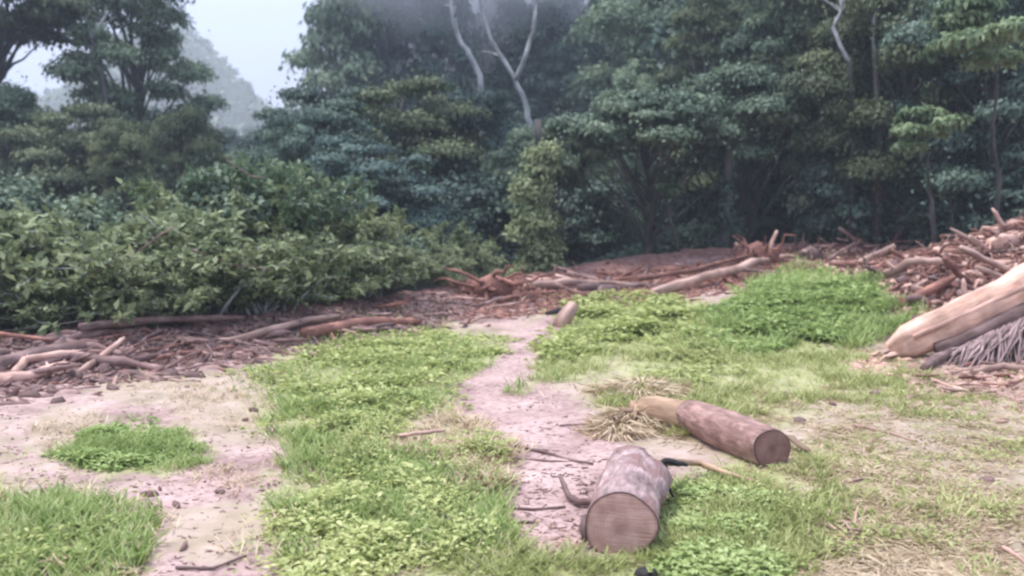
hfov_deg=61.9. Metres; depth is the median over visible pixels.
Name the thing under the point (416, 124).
broadleaf tree
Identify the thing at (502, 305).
broken branch
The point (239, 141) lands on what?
broadleaf tree
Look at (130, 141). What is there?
broadleaf tree
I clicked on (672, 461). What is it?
charred stub
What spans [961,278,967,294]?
fallen branch
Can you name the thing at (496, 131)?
broadleaf tree
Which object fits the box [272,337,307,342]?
wood chunk
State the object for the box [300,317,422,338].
fallen log
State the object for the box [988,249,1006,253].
wood chunk
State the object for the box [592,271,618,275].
wood chunk
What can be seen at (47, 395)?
clod
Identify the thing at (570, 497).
curved root
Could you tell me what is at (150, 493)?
clod
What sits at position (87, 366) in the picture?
fallen branch
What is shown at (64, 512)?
grass
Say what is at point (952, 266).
broken log
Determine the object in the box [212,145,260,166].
broadleaf tree
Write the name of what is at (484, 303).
broken branch
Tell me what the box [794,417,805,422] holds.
clod
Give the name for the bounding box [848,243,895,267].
broken log
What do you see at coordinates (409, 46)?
slope tree
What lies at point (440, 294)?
wood chunk
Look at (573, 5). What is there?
misty tree
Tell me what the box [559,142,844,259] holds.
forest undergrowth
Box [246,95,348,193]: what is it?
broadleaf tree
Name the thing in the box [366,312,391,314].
broken branch
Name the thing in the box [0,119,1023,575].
ground
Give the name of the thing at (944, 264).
broken branch
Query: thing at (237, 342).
wood chunk
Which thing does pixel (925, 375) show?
wood chunk
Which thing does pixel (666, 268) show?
broken log
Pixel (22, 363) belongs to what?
fallen branch
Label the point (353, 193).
understory tree
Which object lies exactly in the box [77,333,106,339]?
broken branch
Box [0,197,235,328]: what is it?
bush
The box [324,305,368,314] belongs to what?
dead leaves
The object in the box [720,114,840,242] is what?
forest tree
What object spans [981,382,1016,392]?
broken branch
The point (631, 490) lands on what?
cut log
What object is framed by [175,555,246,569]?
twig
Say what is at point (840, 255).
broken branch
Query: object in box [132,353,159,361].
wood chunk
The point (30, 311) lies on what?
bush
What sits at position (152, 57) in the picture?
broadleaf tree
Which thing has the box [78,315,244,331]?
fallen log
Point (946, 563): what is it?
dry grass
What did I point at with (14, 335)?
broken branch
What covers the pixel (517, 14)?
slope tree
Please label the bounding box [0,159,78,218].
bush
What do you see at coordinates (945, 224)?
understory tree
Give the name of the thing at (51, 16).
broadleaf tree
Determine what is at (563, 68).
slope tree
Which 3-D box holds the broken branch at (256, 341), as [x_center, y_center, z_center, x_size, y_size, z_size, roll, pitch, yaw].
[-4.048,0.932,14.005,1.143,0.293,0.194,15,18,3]
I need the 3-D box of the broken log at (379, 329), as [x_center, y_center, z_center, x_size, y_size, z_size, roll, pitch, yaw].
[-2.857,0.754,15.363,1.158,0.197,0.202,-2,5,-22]
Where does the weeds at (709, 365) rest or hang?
on the ground at (522, 419)
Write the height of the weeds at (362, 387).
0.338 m
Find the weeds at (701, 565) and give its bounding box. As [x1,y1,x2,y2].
[612,464,807,575]
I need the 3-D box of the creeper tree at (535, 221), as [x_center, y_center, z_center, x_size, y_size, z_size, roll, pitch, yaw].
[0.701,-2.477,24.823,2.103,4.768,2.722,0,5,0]
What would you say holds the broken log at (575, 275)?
on the ground at (522, 419)
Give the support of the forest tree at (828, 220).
on the ground at (522, 419)
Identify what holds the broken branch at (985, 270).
on the ground at (522, 419)
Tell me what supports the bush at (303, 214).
on the ground at (522, 419)
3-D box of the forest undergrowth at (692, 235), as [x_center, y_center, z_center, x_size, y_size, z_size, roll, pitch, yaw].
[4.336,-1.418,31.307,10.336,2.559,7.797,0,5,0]
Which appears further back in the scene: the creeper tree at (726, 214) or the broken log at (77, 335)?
the creeper tree at (726, 214)
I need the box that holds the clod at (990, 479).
[978,476,994,483]
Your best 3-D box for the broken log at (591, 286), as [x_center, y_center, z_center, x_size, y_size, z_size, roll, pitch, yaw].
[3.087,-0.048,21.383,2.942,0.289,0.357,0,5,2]
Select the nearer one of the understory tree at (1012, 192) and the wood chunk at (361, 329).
the wood chunk at (361, 329)
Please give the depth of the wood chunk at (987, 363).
11.79 m
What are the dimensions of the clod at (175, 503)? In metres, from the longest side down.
0.115 x 0.077 x 0.039 m
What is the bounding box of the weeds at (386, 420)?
[284,406,525,487]
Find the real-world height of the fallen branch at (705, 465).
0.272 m
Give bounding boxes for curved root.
[559,476,591,505]
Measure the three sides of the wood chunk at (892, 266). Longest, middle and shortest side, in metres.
0.865 x 0.172 x 0.109 m
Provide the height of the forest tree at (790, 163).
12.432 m
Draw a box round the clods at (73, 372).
[0,292,472,403]
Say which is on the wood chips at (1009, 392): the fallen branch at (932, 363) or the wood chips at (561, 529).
the fallen branch at (932, 363)
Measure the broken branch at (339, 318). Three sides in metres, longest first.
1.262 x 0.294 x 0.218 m
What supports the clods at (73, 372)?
on the ground at (522, 419)
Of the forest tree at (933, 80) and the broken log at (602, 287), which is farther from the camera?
the forest tree at (933, 80)
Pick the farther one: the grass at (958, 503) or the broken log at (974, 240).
the broken log at (974, 240)
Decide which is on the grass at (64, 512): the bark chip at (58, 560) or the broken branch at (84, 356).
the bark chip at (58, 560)
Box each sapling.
[889,101,975,242]
[923,0,1023,223]
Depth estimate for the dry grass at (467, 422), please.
7.99 m
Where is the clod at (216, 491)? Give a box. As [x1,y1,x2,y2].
[214,489,224,493]
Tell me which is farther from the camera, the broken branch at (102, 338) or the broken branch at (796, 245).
the broken branch at (796, 245)
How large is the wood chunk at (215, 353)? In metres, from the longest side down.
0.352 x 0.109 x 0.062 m
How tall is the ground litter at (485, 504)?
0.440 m
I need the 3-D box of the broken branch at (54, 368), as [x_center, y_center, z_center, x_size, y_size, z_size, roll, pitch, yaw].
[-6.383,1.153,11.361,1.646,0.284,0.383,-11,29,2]
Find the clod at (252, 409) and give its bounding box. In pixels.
[248,407,258,411]
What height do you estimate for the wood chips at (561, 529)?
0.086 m
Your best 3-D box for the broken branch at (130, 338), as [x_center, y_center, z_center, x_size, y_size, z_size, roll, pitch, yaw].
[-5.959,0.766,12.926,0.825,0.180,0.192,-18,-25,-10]
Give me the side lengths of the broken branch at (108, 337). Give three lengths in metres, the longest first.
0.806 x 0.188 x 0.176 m
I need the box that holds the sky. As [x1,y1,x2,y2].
[0,0,606,113]
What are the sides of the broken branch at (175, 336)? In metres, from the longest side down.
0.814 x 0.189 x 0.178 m
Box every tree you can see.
[0,0,104,83]
[0,70,85,201]
[0,84,167,224]
[1,137,53,201]
[36,0,230,202]
[43,120,130,206]
[78,0,116,190]
[82,112,163,218]
[125,106,220,200]
[131,94,232,208]
[205,125,261,158]
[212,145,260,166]
[219,65,405,194]
[227,124,266,147]
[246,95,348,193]
[270,0,410,154]
[296,120,468,243]
[321,188,416,293]
[324,0,438,145]
[329,53,501,198]
[340,39,407,100]
[368,185,458,239]
[381,3,420,66]
[387,165,510,288]
[388,0,486,113]
[408,72,524,221]
[414,23,472,74]
[433,149,586,268]
[438,0,485,159]
[464,0,582,121]
[464,82,531,158]
[467,0,527,89]
[471,0,537,129]
[473,0,979,241]
[479,102,617,239]
[486,110,600,198]
[500,119,570,276]
[518,42,609,125]
[521,0,612,88]
[533,67,787,253]
[551,175,657,263]
[553,0,645,116]
[560,21,620,68]
[565,0,745,158]
[595,60,675,233]
[608,160,697,234]
[630,42,860,242]
[639,0,784,223]
[663,165,716,228]
[669,0,748,82]
[681,194,785,242]
[706,139,741,248]
[711,0,859,243]
[716,0,946,243]
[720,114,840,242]
[767,0,923,203]
[768,0,1017,245]
[775,128,934,243]
[778,220,845,243]
[785,65,950,243]
[823,0,856,244]
[854,0,1023,224]
[858,2,882,244]
[859,82,1023,225]
[868,263,1023,367]
[881,157,978,246]
[908,150,1019,246]
[935,0,1023,158]
[950,146,1023,237]
[950,188,953,238]
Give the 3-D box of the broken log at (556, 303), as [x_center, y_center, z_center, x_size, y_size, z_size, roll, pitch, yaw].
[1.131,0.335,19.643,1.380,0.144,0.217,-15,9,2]
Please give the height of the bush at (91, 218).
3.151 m
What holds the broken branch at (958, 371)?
on the wood chips at (1009, 392)
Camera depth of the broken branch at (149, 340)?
12.98 m
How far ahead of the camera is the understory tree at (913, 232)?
26.05 m
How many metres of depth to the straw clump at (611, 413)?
8.77 m
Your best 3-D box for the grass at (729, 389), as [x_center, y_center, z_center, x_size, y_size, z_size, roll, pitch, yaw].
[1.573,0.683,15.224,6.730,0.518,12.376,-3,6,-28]
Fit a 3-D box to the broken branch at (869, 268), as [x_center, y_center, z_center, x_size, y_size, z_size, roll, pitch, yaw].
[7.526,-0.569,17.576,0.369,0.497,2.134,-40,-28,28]
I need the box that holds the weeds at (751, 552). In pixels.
[1,294,903,575]
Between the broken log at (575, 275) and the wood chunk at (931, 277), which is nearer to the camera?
the wood chunk at (931, 277)
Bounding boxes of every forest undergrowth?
[498,215,748,276]
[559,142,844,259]
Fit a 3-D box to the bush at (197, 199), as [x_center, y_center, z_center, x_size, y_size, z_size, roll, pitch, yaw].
[-5.926,-0.896,17.448,3.581,3.729,4.000,-1,5,-16]
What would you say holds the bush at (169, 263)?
on the ground at (522, 419)
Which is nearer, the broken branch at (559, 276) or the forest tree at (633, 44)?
the broken branch at (559, 276)
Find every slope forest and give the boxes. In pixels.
[26,1,273,159]
[391,26,616,169]
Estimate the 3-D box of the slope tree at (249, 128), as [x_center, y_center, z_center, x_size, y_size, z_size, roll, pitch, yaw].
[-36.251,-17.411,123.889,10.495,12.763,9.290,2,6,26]
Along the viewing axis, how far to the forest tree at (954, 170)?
23.34 m
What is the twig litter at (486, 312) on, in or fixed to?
on the ground at (522, 419)
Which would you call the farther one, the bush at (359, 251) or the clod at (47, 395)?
the bush at (359, 251)
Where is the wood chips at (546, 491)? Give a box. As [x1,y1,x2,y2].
[509,416,601,560]
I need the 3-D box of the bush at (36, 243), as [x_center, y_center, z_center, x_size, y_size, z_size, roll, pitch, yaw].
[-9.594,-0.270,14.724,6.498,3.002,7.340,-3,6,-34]
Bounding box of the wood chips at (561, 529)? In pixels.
[510,494,652,569]
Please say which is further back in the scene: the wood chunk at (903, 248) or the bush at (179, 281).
the wood chunk at (903, 248)
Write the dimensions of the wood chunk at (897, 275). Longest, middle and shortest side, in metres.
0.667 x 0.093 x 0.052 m
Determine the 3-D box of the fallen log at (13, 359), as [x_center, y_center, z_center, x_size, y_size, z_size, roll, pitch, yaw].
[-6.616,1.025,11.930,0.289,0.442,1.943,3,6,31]
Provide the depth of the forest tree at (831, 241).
34.14 m
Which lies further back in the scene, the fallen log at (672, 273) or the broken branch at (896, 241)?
the broken branch at (896, 241)
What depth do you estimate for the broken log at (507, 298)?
20.19 m
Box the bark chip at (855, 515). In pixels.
[853,506,858,522]
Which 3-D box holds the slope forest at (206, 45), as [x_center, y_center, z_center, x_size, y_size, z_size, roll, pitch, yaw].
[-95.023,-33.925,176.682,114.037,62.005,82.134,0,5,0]
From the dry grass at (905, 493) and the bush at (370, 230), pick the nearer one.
the dry grass at (905, 493)
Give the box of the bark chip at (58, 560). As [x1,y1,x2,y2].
[52,554,65,570]
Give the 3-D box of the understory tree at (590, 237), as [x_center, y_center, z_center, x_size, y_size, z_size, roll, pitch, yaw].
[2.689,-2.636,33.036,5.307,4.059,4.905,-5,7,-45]
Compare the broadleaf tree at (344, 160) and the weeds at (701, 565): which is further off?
the broadleaf tree at (344, 160)
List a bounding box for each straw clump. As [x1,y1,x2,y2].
[570,414,663,442]
[577,369,703,401]
[577,402,675,436]
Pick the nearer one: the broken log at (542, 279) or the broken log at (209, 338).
the broken log at (209, 338)
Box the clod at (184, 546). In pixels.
[179,540,187,551]
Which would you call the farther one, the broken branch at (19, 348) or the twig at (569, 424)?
the broken branch at (19, 348)
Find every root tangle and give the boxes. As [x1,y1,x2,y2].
[431,265,555,299]
[720,230,796,265]
[797,243,837,259]
[977,229,1023,249]
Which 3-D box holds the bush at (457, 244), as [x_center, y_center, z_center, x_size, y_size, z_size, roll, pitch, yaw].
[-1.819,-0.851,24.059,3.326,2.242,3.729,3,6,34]
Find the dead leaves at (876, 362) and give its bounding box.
[842,350,909,375]
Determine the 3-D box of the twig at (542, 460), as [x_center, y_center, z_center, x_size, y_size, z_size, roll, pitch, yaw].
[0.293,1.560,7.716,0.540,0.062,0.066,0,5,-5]
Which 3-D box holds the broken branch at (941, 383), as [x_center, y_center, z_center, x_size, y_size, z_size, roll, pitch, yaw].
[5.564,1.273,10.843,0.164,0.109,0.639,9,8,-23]
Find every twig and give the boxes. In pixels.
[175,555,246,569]
[507,506,565,510]
[511,444,593,464]
[514,520,538,523]
[515,457,573,461]
[559,423,584,425]
[852,424,917,441]
[852,477,878,482]
[1001,545,1023,562]
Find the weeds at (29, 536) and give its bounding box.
[0,472,150,575]
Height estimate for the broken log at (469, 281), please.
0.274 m
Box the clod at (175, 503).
[172,500,179,508]
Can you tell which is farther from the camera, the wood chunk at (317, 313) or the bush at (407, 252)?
the bush at (407, 252)
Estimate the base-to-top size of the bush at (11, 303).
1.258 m
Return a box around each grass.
[0,306,564,575]
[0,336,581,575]
[0,381,1023,527]
[0,400,1023,533]
[20,364,307,496]
[35,410,220,474]
[370,403,537,493]
[390,369,1023,575]
[502,291,945,436]
[627,331,1023,575]
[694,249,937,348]
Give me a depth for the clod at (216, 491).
6.83 m
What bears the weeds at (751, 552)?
on the ground at (522, 419)
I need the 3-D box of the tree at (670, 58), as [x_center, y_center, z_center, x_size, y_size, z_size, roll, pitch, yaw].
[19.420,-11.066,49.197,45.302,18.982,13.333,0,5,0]
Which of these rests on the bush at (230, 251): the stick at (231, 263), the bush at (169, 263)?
the stick at (231, 263)
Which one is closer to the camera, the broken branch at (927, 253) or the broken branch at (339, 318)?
the broken branch at (339, 318)
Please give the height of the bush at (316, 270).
1.228 m
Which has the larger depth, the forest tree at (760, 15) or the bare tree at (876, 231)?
the forest tree at (760, 15)
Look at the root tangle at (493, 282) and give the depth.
20.52 m
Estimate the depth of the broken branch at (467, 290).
20.55 m
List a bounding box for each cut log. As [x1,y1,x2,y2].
[579,445,672,554]
[617,396,790,466]
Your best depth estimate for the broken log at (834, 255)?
24.17 m
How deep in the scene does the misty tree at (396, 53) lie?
72.81 m
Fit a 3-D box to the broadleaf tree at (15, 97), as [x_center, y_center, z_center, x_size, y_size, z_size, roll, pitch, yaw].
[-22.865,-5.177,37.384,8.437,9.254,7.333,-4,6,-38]
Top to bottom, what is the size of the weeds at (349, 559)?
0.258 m
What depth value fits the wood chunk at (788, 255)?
24.83 m
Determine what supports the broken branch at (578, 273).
on the ground at (522, 419)
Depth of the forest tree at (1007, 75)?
24.73 m
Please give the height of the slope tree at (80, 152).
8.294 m
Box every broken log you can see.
[0,361,76,383]
[32,311,156,346]
[35,334,147,357]
[50,314,108,344]
[61,351,200,370]
[179,336,215,357]
[192,336,218,340]
[259,329,292,339]
[267,340,298,345]
[355,325,384,332]
[371,323,402,332]
[424,312,459,316]
[442,275,475,284]
[445,300,459,303]
[447,296,488,299]
[478,291,499,297]
[492,292,546,303]
[526,277,554,280]
[550,292,589,305]
[567,271,598,279]
[577,282,662,290]
[594,276,611,293]
[648,252,751,271]
[719,266,733,283]
[827,240,860,260]
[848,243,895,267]
[905,294,930,302]
[942,256,974,284]
[968,234,988,247]
[976,263,988,267]
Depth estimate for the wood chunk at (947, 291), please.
15.63 m
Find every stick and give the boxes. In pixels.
[0,311,78,324]
[0,320,84,331]
[135,226,175,253]
[192,249,275,269]
[226,160,263,177]
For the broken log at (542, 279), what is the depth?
22.47 m
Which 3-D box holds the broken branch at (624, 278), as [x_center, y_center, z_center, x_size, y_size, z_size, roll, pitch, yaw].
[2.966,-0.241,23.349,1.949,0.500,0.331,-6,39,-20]
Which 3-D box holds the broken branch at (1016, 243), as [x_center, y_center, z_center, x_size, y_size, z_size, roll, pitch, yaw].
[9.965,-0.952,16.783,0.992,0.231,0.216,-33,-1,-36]
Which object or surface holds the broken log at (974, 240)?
on the ground at (522, 419)
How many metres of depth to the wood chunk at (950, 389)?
10.58 m
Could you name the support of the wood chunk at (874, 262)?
on the ground at (522, 419)
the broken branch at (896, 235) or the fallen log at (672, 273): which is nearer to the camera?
the fallen log at (672, 273)
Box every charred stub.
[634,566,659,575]
[660,458,687,466]
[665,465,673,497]
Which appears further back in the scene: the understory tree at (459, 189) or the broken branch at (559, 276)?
the understory tree at (459, 189)
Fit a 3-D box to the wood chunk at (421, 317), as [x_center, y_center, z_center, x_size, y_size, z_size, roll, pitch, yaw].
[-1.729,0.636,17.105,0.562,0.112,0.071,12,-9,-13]
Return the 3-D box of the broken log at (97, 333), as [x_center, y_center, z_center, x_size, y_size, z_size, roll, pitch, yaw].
[-6.302,0.628,13.044,0.202,0.302,1.926,33,24,31]
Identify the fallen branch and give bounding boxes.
[3,349,103,382]
[77,336,125,371]
[659,458,760,483]
[859,234,959,250]
[919,347,954,371]
[950,228,976,245]
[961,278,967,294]
[968,362,1023,374]
[991,207,1005,227]
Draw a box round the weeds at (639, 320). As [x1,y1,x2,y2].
[523,288,730,361]
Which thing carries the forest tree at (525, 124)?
on the ground at (522, 419)
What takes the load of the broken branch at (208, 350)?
on the ground at (522, 419)
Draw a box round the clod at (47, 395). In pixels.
[41,393,53,397]
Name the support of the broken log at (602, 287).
on the ground at (522, 419)
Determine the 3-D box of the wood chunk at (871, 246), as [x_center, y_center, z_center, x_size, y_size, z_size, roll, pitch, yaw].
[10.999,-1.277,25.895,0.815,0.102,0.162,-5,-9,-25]
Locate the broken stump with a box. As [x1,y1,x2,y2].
[545,301,578,327]
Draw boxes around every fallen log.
[0,339,102,368]
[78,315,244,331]
[226,314,341,343]
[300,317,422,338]
[523,277,598,289]
[639,252,757,280]
[649,258,769,296]
[883,257,943,277]
[897,275,956,304]
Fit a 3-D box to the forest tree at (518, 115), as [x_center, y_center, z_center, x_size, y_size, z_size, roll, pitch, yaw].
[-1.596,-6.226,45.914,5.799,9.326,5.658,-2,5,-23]
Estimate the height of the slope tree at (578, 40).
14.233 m
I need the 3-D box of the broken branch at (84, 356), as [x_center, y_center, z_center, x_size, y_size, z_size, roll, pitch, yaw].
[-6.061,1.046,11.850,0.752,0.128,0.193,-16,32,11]
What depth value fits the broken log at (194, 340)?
13.03 m
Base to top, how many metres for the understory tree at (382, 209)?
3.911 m
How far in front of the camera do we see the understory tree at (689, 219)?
40.85 m
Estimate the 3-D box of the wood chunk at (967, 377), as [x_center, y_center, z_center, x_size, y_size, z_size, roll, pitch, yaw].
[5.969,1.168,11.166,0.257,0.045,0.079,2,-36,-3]
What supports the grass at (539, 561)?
on the ground at (522, 419)
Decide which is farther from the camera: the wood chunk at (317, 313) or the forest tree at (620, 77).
the forest tree at (620, 77)
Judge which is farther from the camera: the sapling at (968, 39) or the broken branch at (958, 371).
the sapling at (968, 39)
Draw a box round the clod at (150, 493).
[140,490,158,496]
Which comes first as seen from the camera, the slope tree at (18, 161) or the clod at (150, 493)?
the clod at (150, 493)
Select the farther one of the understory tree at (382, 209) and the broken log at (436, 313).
the understory tree at (382, 209)
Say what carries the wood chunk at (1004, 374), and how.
on the wood chips at (1009, 392)
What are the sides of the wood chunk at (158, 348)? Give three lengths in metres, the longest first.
0.650 x 0.091 x 0.050 m
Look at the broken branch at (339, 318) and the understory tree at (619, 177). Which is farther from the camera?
the understory tree at (619, 177)
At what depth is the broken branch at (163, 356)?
12.41 m
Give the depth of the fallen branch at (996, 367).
11.61 m
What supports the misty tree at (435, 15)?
on the ground at (522, 419)
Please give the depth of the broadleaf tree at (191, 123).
33.12 m
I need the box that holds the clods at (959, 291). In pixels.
[791,219,1023,325]
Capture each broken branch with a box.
[0,331,55,340]
[13,346,63,349]
[23,346,95,370]
[25,352,87,374]
[68,353,96,361]
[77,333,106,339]
[97,332,134,340]
[124,326,145,340]
[129,335,171,346]
[131,329,163,343]
[155,334,188,341]
[156,342,193,359]
[179,326,224,337]
[181,345,239,357]
[192,313,246,332]
[231,332,274,345]
[278,318,325,329]
[326,309,356,321]
[352,314,420,328]
[364,326,408,328]
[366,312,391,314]
[375,296,412,308]
[388,299,421,303]
[454,284,473,292]
[472,296,504,306]
[489,292,530,308]
[512,286,560,294]
[554,280,588,294]
[555,274,575,278]
[557,261,592,279]
[594,269,642,280]
[599,274,663,284]
[613,258,651,277]
[744,266,778,273]
[751,266,781,269]
[791,236,798,252]
[830,251,849,259]
[836,237,858,243]
[838,227,865,247]
[853,248,878,271]
[864,243,885,255]
[886,236,913,242]
[888,247,917,266]
[889,276,913,291]
[894,225,907,239]
[916,250,936,255]
[922,255,947,272]
[931,378,968,391]
[932,249,952,258]
[939,235,949,253]
[949,366,980,373]
[957,279,975,290]
[957,378,1008,387]
[958,245,1009,272]
[964,256,972,268]
[974,230,1019,258]
[974,265,1002,277]
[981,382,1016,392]
[1004,371,1023,386]
[1013,230,1023,246]
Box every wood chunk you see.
[0,348,15,354]
[45,329,76,336]
[132,326,152,332]
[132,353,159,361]
[141,343,181,352]
[163,337,192,341]
[202,351,225,356]
[214,328,226,334]
[218,338,255,345]
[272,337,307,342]
[309,312,326,315]
[341,329,358,334]
[351,326,376,331]
[412,315,438,321]
[436,292,448,296]
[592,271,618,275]
[779,254,797,257]
[828,260,869,265]
[864,244,879,247]
[866,260,885,270]
[868,261,885,264]
[883,271,907,278]
[887,240,899,247]
[887,261,904,275]
[895,275,908,282]
[898,246,911,249]
[910,274,934,289]
[915,374,936,376]
[927,275,937,280]
[940,386,964,391]
[941,288,950,297]
[958,375,977,378]
[973,376,990,379]
[979,361,996,364]
[980,246,992,255]
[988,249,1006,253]
[994,373,1016,376]
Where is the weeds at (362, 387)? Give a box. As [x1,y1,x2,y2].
[223,314,526,437]
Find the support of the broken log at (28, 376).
on the ground at (522, 419)
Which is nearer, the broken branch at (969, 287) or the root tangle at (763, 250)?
the broken branch at (969, 287)
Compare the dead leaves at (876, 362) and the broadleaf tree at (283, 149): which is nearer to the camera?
the dead leaves at (876, 362)
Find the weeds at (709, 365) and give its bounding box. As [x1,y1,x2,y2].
[630,331,755,387]
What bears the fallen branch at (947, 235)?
on the ground at (522, 419)
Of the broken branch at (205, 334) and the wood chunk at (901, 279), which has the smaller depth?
the broken branch at (205, 334)
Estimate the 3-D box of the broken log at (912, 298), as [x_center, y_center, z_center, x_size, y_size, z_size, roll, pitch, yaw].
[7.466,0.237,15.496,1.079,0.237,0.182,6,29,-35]
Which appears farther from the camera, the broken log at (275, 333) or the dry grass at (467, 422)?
the broken log at (275, 333)
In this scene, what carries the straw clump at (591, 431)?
on the ground at (522, 419)
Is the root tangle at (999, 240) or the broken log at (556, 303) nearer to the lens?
the root tangle at (999, 240)
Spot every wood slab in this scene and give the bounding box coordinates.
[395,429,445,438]
[785,434,810,451]
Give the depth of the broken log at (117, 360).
11.85 m
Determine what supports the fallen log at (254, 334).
on the ground at (522, 419)
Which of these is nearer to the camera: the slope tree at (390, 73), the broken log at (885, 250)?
the broken log at (885, 250)
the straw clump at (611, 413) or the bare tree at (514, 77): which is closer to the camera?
the straw clump at (611, 413)
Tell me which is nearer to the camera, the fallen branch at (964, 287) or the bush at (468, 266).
the fallen branch at (964, 287)
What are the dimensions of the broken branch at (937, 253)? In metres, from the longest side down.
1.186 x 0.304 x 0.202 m
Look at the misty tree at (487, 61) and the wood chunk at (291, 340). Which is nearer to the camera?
the wood chunk at (291, 340)
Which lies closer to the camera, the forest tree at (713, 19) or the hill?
the forest tree at (713, 19)
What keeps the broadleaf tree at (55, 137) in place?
on the ground at (522, 419)
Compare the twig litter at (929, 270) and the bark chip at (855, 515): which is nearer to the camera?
the bark chip at (855, 515)
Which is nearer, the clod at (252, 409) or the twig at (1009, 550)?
the twig at (1009, 550)
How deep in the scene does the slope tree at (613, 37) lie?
92.00 m
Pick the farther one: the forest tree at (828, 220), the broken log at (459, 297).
the forest tree at (828, 220)
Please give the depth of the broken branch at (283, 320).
14.87 m
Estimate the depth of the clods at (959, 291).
16.63 m
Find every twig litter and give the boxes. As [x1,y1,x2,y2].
[0,287,476,405]
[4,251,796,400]
[446,242,797,326]
[786,211,1023,328]
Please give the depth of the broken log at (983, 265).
16.09 m
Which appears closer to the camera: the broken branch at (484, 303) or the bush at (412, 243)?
the broken branch at (484, 303)
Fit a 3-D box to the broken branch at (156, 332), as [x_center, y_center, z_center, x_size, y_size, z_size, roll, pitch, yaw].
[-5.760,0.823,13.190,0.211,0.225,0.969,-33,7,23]
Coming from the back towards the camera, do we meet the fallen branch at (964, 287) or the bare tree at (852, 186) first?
the bare tree at (852, 186)
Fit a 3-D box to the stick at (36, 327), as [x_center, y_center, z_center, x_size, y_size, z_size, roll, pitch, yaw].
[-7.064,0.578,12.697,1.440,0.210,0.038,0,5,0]
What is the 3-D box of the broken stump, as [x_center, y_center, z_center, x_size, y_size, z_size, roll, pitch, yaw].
[0.974,0.566,16.588,0.656,0.608,0.415,0,5,0]
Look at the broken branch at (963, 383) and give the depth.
10.56 m
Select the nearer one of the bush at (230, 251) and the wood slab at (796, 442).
the wood slab at (796, 442)
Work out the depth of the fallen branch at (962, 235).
17.31 m
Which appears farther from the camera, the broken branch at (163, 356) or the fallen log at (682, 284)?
the fallen log at (682, 284)
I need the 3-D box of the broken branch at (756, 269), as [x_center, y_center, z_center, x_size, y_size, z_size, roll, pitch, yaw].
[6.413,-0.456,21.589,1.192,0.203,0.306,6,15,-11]
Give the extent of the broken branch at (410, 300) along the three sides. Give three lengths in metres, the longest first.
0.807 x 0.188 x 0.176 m
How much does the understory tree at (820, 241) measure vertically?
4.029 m
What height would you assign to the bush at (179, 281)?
1.213 m
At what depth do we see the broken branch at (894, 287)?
16.36 m
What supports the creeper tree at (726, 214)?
on the ground at (522, 419)
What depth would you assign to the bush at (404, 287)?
20.84 m
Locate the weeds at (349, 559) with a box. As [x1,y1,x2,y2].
[235,422,524,575]
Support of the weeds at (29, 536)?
on the ground at (522, 419)
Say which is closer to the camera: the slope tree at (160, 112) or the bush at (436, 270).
the bush at (436, 270)
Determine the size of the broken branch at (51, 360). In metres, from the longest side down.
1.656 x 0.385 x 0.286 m
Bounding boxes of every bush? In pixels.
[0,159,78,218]
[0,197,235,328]
[0,208,169,335]
[0,219,27,299]
[0,224,274,316]
[0,265,174,327]
[0,273,116,333]
[22,176,266,260]
[35,178,142,239]
[73,248,273,315]
[116,212,346,321]
[127,150,392,302]
[155,152,279,240]
[174,232,414,304]
[200,168,417,302]
[213,256,348,314]
[335,238,430,301]
[338,213,412,294]
[383,228,433,294]
[388,245,466,292]
[404,220,509,286]
[431,247,504,279]
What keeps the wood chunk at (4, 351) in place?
on the ground at (522, 419)
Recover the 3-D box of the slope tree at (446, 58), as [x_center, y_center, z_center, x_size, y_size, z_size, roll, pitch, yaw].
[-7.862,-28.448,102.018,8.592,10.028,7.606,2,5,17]
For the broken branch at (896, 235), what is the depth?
26.35 m
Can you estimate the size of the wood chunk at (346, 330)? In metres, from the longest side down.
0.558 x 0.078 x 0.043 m
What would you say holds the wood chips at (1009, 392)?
on the ground at (522, 419)
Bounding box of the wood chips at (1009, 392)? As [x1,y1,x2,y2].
[900,350,1023,422]
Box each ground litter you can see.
[0,341,1022,575]
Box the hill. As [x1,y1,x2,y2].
[41,23,264,132]
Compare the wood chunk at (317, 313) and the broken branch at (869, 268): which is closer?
the wood chunk at (317, 313)
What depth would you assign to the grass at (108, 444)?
7.89 m

